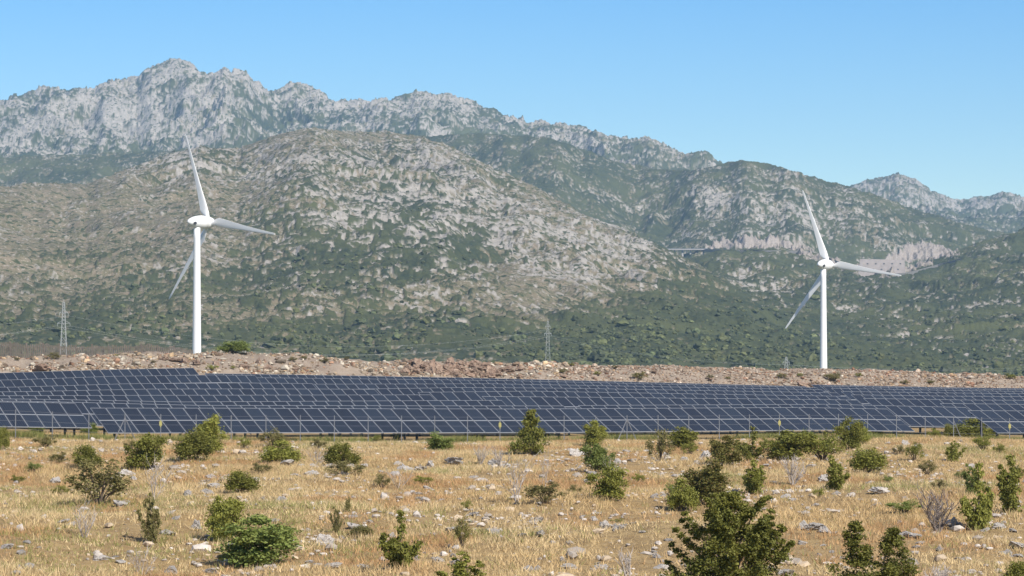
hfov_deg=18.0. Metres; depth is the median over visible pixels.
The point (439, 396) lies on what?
solar table
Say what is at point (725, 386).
solar table
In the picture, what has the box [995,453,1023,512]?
bush
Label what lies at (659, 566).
rock
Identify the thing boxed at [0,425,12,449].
bush
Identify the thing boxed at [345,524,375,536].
bush
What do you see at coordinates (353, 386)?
solar table
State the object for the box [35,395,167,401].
solar table
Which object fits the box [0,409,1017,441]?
wire fence
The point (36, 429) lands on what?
bush
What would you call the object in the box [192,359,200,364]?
boulder
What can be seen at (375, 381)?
solar table
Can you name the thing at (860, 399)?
solar table
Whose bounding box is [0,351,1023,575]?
ground
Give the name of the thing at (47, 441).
bush
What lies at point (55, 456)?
bush
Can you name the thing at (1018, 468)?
bush
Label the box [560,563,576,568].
rock
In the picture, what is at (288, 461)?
rock
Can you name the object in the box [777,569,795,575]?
rock
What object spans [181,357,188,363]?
boulder
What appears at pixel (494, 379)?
solar table
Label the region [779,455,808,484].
dead shrub
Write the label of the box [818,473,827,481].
rock
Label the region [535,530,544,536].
rock
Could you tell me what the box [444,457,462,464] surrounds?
rock
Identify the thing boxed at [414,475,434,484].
bush
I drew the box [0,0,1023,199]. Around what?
sky
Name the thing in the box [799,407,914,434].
solar table
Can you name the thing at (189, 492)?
rock
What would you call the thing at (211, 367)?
weed tuft
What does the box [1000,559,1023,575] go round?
bush
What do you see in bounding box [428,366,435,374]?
boulder
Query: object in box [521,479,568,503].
bush
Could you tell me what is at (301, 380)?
solar table
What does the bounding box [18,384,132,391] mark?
solar table
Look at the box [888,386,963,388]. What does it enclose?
solar table
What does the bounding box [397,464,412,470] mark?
rock
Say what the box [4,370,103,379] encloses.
solar table
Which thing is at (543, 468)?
dead shrub
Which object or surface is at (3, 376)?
solar table
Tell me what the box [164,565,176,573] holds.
rock
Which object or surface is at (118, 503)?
rock
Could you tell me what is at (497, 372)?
boulder
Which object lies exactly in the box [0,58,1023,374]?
hills
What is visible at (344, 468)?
bush
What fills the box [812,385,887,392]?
solar table
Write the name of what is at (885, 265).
retaining wall
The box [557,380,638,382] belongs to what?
solar table
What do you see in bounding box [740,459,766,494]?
bush
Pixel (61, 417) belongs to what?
solar table
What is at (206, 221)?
wind turbine
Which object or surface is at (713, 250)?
mountain road
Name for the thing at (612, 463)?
dead shrub
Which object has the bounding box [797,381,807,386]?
boulder
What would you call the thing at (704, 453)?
rock
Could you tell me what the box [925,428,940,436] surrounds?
bush
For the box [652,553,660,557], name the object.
rock
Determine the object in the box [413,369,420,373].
boulder
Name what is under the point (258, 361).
boulder
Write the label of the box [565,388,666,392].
solar table
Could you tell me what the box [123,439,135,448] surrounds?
bush
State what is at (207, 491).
rock
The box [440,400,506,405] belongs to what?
solar table
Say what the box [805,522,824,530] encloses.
rock
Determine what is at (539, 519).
rock
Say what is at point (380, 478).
bush
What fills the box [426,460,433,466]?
rock
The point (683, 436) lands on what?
bush
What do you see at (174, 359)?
boulder
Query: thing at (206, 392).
solar table
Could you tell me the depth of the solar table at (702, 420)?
222.01 m
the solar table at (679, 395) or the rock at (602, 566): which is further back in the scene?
the solar table at (679, 395)
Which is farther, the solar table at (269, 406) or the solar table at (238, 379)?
the solar table at (238, 379)
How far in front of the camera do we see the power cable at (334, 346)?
1302.58 m
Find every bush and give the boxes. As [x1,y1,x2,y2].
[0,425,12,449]
[8,475,25,481]
[23,460,42,470]
[29,428,44,432]
[31,433,56,446]
[47,451,69,463]
[50,485,70,494]
[62,458,137,503]
[69,440,105,465]
[80,423,100,434]
[117,432,168,469]
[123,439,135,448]
[136,492,161,542]
[169,427,217,460]
[194,413,228,452]
[201,494,251,541]
[205,513,308,568]
[211,338,253,352]
[220,468,261,493]
[237,438,252,448]
[247,462,273,473]
[256,439,306,462]
[257,427,287,446]
[309,438,326,448]
[316,438,362,465]
[323,459,366,474]
[329,506,341,532]
[345,497,350,511]
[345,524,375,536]
[369,433,382,441]
[373,473,390,487]
[376,508,423,569]
[391,433,402,438]
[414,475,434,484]
[425,431,455,450]
[433,551,488,575]
[453,514,472,546]
[460,500,472,508]
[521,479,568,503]
[566,484,582,492]
[578,442,620,472]
[581,419,608,446]
[581,462,630,500]
[631,473,644,481]
[643,428,676,460]
[662,474,702,510]
[664,482,681,490]
[666,425,699,447]
[677,454,739,504]
[680,442,698,453]
[707,435,749,464]
[733,426,765,460]
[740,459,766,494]
[758,437,773,450]
[760,429,821,460]
[765,431,782,434]
[801,427,848,459]
[812,488,826,497]
[819,431,826,445]
[824,455,851,489]
[832,416,867,449]
[845,447,892,472]
[858,426,873,443]
[883,475,894,482]
[886,498,920,512]
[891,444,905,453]
[902,441,926,460]
[917,459,939,474]
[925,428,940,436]
[930,479,948,487]
[941,423,954,437]
[943,417,1002,437]
[943,440,966,461]
[953,469,964,478]
[957,461,995,529]
[962,463,984,495]
[970,432,992,449]
[991,443,1006,452]
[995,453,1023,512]
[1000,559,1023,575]
[1013,465,1023,474]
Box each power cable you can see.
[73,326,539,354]
[93,320,547,346]
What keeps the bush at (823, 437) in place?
on the ground at (337, 367)
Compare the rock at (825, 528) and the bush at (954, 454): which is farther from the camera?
the bush at (954, 454)
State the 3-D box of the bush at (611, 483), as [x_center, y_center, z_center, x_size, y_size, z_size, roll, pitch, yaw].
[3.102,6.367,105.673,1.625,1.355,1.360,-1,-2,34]
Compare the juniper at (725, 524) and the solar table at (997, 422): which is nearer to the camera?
the juniper at (725, 524)
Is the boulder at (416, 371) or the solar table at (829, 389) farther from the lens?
the boulder at (416, 371)
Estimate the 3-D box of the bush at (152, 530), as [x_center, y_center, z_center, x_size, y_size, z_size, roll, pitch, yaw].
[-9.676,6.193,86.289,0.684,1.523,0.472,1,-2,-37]
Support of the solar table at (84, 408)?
on the ground at (337, 367)
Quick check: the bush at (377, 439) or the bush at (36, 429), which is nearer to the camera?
the bush at (377, 439)
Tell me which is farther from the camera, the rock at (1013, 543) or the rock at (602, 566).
the rock at (1013, 543)
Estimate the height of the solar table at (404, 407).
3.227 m
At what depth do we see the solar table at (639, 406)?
234.89 m
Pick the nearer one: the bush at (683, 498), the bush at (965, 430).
the bush at (683, 498)
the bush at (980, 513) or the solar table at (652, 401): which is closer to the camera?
the bush at (980, 513)
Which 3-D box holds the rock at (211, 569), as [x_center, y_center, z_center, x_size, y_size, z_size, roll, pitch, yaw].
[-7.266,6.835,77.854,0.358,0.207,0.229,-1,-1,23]
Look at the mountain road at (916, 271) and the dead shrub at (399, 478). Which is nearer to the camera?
the dead shrub at (399, 478)
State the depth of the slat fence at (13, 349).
360.20 m
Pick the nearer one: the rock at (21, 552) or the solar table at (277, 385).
the rock at (21, 552)
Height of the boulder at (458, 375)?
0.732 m
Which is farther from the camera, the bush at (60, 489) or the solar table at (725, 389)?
the solar table at (725, 389)
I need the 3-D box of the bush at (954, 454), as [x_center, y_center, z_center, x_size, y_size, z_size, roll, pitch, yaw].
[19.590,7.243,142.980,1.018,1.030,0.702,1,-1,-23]
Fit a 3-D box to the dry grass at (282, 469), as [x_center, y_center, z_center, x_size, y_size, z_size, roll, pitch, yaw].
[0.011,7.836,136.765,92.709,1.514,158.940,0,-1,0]
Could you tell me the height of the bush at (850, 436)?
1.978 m
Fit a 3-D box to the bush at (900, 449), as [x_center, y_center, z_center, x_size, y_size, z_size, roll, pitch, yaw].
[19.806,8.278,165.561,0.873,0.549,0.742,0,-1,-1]
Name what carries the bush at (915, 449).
on the ground at (337, 367)
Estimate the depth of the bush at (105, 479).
106.07 m
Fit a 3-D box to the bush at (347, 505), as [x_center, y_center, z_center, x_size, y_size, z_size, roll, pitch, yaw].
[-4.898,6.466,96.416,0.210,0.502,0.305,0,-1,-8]
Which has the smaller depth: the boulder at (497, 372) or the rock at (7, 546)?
the rock at (7, 546)
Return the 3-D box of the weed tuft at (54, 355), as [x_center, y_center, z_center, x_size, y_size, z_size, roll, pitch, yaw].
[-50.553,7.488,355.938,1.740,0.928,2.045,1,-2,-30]
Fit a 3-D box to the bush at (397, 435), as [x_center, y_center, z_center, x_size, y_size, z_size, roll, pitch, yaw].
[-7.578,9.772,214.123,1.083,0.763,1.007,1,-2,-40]
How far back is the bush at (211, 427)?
161.26 m
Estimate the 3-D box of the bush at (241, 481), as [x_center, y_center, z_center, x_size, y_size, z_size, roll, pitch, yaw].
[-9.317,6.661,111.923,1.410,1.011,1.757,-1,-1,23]
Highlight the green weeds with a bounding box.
[6,428,1022,442]
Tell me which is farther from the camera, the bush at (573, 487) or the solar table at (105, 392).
the solar table at (105, 392)
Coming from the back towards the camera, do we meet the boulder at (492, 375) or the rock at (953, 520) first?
the boulder at (492, 375)
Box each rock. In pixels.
[1,543,13,548]
[17,549,25,554]
[49,477,60,482]
[93,554,110,560]
[113,500,127,506]
[118,469,135,476]
[159,529,175,535]
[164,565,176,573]
[184,490,191,495]
[191,519,201,528]
[200,488,213,493]
[204,568,217,573]
[207,483,221,486]
[280,459,293,464]
[303,470,319,475]
[315,533,334,544]
[324,562,341,568]
[347,522,358,528]
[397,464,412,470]
[414,466,426,470]
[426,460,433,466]
[431,557,444,561]
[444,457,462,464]
[468,512,479,515]
[487,459,497,464]
[520,565,532,570]
[528,517,542,522]
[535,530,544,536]
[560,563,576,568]
[569,448,581,455]
[594,564,606,569]
[599,520,613,528]
[612,525,625,530]
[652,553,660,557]
[653,564,667,568]
[699,450,710,457]
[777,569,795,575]
[797,520,806,529]
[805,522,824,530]
[817,526,830,533]
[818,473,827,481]
[869,486,889,493]
[902,531,921,537]
[945,517,958,526]
[992,522,1005,528]
[1009,541,1023,548]
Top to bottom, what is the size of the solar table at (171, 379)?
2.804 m
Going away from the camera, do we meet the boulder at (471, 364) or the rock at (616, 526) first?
the rock at (616, 526)
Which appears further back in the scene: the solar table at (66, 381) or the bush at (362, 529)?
the solar table at (66, 381)
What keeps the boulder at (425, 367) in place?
on the ground at (337, 367)
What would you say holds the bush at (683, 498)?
on the ground at (337, 367)
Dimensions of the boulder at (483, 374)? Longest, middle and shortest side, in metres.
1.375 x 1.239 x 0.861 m
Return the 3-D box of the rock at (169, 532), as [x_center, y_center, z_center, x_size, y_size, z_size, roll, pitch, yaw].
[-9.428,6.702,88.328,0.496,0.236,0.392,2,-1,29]
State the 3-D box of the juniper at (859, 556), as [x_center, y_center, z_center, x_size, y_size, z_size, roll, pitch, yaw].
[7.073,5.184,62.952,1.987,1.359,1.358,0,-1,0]
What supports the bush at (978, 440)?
on the ground at (337, 367)
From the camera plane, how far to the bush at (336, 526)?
88.88 m
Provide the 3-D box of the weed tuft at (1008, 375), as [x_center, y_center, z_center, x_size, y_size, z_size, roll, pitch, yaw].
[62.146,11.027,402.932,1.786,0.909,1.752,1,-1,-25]
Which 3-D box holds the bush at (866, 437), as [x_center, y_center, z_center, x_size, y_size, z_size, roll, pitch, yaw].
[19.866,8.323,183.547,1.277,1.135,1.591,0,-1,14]
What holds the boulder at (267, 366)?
on the ground at (337, 367)
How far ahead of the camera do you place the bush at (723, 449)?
141.78 m
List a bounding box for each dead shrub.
[73,500,100,536]
[125,540,155,573]
[144,452,174,499]
[305,448,324,463]
[384,467,413,487]
[473,443,491,463]
[491,447,511,469]
[500,450,540,503]
[535,446,549,485]
[603,457,620,498]
[616,547,633,575]
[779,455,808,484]
[911,479,959,532]
[923,561,951,575]
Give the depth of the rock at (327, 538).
84.97 m
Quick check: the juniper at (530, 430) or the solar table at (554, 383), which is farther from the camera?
the solar table at (554, 383)
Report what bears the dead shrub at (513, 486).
on the ground at (337, 367)
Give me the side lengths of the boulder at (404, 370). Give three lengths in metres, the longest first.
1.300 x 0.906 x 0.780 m
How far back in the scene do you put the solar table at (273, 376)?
343.95 m
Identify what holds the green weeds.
on the ground at (337, 367)
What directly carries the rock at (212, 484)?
on the ground at (337, 367)
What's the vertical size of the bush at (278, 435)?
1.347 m
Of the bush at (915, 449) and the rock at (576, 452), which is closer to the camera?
the bush at (915, 449)
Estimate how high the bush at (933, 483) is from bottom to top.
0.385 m
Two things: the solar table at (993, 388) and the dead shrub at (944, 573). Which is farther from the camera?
the solar table at (993, 388)
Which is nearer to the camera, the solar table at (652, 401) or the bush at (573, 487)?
the bush at (573, 487)
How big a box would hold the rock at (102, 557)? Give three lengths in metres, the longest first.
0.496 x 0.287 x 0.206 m
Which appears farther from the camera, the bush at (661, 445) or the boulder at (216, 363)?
the boulder at (216, 363)
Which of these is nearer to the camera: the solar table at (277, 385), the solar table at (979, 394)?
the solar table at (277, 385)
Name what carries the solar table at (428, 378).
on the ground at (337, 367)
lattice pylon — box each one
[57,302,69,352]
[544,321,550,360]
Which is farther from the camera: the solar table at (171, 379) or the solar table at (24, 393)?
the solar table at (171, 379)
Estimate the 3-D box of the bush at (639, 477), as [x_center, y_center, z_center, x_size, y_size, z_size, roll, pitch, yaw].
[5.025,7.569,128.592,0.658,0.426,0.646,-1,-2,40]
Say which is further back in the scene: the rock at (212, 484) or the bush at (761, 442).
the bush at (761, 442)
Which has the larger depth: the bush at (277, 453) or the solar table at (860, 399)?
the solar table at (860, 399)
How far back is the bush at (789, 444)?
146.98 m
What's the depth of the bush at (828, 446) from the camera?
148.00 m
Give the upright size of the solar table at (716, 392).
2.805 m
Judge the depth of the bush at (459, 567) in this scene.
62.61 m
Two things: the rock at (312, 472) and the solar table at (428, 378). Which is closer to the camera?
the rock at (312, 472)
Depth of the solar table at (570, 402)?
253.96 m
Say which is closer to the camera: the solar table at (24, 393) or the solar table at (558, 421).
the solar table at (558, 421)
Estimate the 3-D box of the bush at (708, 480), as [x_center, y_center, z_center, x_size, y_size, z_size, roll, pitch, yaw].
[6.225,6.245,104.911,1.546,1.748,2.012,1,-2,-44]
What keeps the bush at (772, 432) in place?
on the ground at (337, 367)
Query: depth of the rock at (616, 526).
85.80 m
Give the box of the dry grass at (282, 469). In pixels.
[0,430,1023,575]
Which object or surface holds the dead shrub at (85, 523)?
on the ground at (337, 367)
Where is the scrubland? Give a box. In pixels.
[0,207,1023,375]
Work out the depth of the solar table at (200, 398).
252.77 m
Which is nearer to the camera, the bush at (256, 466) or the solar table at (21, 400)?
the bush at (256, 466)
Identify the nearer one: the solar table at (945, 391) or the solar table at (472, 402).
the solar table at (472, 402)
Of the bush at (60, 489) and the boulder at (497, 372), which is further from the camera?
the boulder at (497, 372)
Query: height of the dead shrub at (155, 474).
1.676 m
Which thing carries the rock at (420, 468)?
on the ground at (337, 367)
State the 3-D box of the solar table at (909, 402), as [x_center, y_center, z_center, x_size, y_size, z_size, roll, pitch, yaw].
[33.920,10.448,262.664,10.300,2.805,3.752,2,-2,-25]
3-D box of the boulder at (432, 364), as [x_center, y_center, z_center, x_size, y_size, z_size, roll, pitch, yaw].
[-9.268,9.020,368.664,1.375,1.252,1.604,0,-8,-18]
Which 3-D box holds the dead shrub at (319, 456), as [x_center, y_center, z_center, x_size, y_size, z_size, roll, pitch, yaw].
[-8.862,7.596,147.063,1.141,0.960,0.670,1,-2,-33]
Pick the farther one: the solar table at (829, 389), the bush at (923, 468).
the solar table at (829, 389)
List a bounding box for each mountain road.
[703,249,812,253]
[819,254,960,275]
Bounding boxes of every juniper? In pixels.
[506,408,551,454]
[657,489,798,575]
[825,520,921,575]
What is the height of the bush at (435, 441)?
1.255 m
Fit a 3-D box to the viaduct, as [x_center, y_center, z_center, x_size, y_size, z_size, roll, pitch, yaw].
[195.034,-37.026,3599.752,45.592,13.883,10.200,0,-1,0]
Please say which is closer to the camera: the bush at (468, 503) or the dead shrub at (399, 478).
the bush at (468, 503)
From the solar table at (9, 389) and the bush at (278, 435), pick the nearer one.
the bush at (278, 435)
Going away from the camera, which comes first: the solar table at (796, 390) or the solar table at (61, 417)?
the solar table at (61, 417)
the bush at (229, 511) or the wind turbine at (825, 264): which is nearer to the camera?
the bush at (229, 511)
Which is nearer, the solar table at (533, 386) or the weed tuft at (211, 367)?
the solar table at (533, 386)
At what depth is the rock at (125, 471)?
131.17 m
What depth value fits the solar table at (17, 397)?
246.05 m
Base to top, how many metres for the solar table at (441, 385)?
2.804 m
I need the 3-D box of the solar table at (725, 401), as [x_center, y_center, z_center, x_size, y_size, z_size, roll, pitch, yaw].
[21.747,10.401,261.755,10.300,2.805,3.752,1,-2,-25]
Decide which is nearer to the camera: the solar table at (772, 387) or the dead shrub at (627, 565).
the dead shrub at (627, 565)
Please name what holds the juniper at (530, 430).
on the ground at (337, 367)
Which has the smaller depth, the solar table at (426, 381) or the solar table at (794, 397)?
the solar table at (794, 397)
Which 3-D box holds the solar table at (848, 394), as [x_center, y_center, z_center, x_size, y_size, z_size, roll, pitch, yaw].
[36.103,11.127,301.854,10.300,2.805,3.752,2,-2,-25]
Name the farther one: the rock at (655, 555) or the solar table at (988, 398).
the solar table at (988, 398)
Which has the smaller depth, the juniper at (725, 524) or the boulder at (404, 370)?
the juniper at (725, 524)
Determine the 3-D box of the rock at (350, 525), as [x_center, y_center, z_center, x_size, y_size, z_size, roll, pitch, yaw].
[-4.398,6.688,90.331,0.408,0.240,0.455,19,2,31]
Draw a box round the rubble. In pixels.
[0,350,1023,387]
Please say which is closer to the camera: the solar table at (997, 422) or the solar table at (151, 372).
the solar table at (997, 422)
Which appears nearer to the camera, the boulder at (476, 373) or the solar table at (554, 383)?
the solar table at (554, 383)
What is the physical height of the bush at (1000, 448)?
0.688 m
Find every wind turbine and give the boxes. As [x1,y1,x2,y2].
[169,134,274,353]
[785,190,900,368]
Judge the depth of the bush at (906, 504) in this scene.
99.00 m
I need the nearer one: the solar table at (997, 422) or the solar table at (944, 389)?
the solar table at (997, 422)
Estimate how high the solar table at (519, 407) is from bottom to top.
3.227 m
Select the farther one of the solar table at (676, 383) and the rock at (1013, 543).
the solar table at (676, 383)
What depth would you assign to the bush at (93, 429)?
212.80 m
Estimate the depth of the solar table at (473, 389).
292.51 m
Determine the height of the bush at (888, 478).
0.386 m
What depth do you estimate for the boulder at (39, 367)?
348.32 m
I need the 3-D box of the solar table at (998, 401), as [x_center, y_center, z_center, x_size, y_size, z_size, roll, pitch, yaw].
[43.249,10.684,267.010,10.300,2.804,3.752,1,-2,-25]
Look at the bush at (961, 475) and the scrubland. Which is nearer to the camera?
the bush at (961, 475)
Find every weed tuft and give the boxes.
[47,352,60,358]
[204,364,218,370]
[630,371,647,379]
[823,371,842,380]
[1003,373,1015,378]
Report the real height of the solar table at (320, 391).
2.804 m
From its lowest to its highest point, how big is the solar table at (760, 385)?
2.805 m
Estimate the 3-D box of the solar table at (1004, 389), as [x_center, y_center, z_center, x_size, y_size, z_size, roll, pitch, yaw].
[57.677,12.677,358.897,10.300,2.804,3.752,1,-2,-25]
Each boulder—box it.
[32,363,48,371]
[159,356,168,360]
[168,357,181,361]
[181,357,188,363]
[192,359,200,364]
[212,360,219,365]
[239,363,249,367]
[255,357,261,364]
[263,364,272,369]
[399,368,408,372]
[413,358,423,364]
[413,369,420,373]
[421,365,430,370]
[427,362,435,367]
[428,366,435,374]
[435,364,444,370]
[445,357,455,363]
[453,372,462,377]
[461,365,469,374]
[468,362,477,367]
[472,366,478,375]
[479,372,488,377]
[485,365,493,371]
[487,371,495,377]
[494,369,501,376]
[515,366,524,370]
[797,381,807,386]
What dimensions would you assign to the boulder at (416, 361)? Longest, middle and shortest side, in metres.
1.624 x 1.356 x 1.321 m
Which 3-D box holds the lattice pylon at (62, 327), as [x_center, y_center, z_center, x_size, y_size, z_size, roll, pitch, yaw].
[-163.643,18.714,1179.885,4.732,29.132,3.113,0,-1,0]
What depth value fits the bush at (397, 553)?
73.93 m
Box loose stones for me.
[0,436,1023,575]
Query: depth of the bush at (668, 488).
113.01 m
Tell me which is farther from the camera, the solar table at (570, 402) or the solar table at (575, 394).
the solar table at (575, 394)
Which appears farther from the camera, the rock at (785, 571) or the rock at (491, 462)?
the rock at (491, 462)
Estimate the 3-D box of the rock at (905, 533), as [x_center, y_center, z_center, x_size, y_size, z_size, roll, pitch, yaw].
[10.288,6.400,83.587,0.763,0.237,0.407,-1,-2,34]
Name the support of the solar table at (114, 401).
on the ground at (337, 367)
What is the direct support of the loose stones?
on the ground at (337, 367)
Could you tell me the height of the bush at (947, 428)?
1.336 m
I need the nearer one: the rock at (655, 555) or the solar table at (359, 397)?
the rock at (655, 555)
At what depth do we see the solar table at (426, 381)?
338.53 m
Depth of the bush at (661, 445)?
145.79 m
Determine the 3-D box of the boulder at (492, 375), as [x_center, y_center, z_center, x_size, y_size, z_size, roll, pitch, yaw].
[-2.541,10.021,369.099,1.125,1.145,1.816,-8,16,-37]
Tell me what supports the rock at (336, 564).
on the ground at (337, 367)
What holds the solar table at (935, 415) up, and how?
on the ground at (337, 367)
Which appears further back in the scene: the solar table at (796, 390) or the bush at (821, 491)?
the solar table at (796, 390)
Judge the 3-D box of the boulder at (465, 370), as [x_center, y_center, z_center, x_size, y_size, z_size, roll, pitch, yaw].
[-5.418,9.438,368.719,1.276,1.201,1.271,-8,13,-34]
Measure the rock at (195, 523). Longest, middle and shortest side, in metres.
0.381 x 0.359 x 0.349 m
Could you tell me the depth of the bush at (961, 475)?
129.05 m
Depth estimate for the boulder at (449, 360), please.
374.92 m
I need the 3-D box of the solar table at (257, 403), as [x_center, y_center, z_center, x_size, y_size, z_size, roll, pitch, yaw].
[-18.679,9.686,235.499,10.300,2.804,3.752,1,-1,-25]
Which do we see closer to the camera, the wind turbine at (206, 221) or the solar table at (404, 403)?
the solar table at (404, 403)
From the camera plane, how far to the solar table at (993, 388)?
383.04 m
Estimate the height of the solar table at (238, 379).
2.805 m
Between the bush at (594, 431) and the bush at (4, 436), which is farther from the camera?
the bush at (594, 431)
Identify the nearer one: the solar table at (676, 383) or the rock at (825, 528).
the rock at (825, 528)
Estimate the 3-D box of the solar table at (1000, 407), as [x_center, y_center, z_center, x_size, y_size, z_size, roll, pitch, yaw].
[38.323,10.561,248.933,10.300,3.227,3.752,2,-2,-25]
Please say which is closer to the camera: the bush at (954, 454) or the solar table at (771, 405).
the bush at (954, 454)
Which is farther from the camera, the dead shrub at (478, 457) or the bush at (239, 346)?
the bush at (239, 346)
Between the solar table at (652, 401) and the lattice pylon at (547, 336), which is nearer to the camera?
the solar table at (652, 401)
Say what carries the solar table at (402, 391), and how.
on the ground at (337, 367)
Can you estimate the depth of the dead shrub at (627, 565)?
65.88 m
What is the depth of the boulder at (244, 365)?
358.12 m
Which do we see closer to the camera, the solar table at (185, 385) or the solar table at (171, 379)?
the solar table at (185, 385)
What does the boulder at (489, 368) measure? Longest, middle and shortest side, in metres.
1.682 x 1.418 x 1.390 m
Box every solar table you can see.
[0,373,7,379]
[0,380,14,386]
[0,387,20,391]
[0,391,28,395]
[0,396,36,398]
[0,399,43,400]
[0,401,51,432]
[0,402,91,436]
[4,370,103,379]
[11,376,118,386]
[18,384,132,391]
[26,389,149,395]
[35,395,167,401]
[44,399,182,428]
[53,402,199,433]
[90,408,262,437]
[100,368,198,379]
[114,375,220,387]
[130,383,242,388]
[146,389,266,394]
[163,395,291,401]
[181,401,314,404]
[198,405,340,436]
[205,373,297,382]
[216,375,260,383]
[239,383,315,388]
[244,408,412,439]
[258,378,334,383]
[263,389,378,394]
[287,395,434,400]
[296,375,386,378]
[312,400,443,405]
[313,384,397,388]
[331,378,425,383]
[338,405,474,435]
[375,387,464,394]
[385,376,472,379]
[391,409,555,440]
[395,384,495,387]
[418,391,534,400]
[423,379,514,383]
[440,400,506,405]
[462,387,567,396]
[472,378,557,381]
[473,406,569,435]
[482,396,606,408]
[493,384,588,387]
[513,381,602,385]
[530,391,643,397]
[535,408,691,436]
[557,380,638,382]
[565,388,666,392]
[578,405,711,433]
[587,385,681,389]
[600,383,686,386]
[600,397,720,404]
[639,382,719,384]
[639,393,747,398]
[665,390,764,394]
[668,407,824,436]
[680,387,771,391]
[686,385,769,388]
[705,404,833,433]
[714,398,828,404]
[720,384,805,386]
[745,395,849,399]
[762,391,840,395]
[768,386,817,388]
[770,389,823,392]
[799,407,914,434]
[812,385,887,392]
[823,386,904,392]
[824,399,861,404]
[826,404,988,433]
[831,388,920,399]
[841,391,938,401]
[851,395,955,404]
[863,398,974,427]
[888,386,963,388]
[905,388,984,390]
[920,390,1005,392]
[936,393,1023,396]
[940,403,1023,434]
[952,396,1023,399]
[964,388,1023,388]
[968,410,1023,437]
[971,400,1023,403]
[984,389,1023,390]
[1004,391,1023,393]
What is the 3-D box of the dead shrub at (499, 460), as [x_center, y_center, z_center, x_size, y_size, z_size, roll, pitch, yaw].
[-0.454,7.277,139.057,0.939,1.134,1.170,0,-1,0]
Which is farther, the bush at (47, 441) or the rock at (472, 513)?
the bush at (47, 441)
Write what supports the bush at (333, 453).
on the ground at (337, 367)
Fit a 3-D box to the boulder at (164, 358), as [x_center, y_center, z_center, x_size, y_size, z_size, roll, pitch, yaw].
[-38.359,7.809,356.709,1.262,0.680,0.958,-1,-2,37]
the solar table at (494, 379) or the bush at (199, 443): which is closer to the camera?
the bush at (199, 443)
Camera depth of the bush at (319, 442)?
168.09 m
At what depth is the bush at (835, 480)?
117.08 m
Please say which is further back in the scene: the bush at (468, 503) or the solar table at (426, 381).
the solar table at (426, 381)
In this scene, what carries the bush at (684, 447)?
on the ground at (337, 367)
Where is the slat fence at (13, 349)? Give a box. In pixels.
[1,341,192,357]
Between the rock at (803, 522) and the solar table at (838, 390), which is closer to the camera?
the rock at (803, 522)
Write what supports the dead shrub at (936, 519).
on the ground at (337, 367)
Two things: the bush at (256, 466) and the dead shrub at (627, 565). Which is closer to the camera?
the dead shrub at (627, 565)
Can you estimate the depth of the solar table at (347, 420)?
208.98 m
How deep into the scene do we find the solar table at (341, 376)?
347.64 m
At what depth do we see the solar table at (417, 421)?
213.07 m
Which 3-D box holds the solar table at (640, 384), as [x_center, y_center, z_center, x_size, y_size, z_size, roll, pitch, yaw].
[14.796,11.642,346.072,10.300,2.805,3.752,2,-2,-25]
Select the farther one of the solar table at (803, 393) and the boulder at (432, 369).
the boulder at (432, 369)
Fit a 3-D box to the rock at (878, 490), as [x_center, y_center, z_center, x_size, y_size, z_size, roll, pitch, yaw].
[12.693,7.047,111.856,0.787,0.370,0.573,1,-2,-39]
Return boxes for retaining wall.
[858,259,904,276]
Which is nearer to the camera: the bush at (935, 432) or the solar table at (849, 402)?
the bush at (935, 432)
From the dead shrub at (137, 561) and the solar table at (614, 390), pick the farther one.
the solar table at (614, 390)
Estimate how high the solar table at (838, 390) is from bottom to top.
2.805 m
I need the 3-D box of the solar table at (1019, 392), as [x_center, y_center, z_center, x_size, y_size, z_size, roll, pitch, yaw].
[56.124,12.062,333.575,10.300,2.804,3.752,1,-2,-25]
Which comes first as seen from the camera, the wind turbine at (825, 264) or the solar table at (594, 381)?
the solar table at (594, 381)
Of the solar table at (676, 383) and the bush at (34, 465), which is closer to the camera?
the bush at (34, 465)
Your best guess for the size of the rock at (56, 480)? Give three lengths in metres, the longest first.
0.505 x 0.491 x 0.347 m
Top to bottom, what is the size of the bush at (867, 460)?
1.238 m
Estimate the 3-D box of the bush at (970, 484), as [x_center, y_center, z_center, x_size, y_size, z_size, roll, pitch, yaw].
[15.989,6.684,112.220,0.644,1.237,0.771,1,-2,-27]
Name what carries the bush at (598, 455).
on the ground at (337, 367)
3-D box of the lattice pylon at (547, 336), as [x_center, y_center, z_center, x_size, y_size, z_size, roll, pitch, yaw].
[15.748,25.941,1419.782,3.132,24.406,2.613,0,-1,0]
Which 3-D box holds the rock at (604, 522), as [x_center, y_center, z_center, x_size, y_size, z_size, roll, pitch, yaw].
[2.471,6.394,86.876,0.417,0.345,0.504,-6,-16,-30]
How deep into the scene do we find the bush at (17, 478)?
128.10 m
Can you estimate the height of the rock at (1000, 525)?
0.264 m
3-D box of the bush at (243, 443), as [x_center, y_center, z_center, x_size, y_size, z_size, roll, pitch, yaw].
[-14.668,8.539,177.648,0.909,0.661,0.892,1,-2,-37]
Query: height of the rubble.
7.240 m
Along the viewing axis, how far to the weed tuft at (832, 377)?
388.29 m
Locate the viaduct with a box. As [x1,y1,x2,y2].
[667,248,707,255]
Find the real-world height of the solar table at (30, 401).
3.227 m
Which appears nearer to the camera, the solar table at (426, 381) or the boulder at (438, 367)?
the solar table at (426, 381)
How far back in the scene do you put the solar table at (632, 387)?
321.36 m
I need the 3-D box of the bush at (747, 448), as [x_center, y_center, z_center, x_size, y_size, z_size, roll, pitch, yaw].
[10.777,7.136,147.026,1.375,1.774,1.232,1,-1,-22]
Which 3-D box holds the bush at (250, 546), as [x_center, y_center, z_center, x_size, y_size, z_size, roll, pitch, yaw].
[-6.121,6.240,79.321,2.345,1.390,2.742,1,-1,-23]
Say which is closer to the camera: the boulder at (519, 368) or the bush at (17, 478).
the bush at (17, 478)
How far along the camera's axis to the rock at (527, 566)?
73.08 m

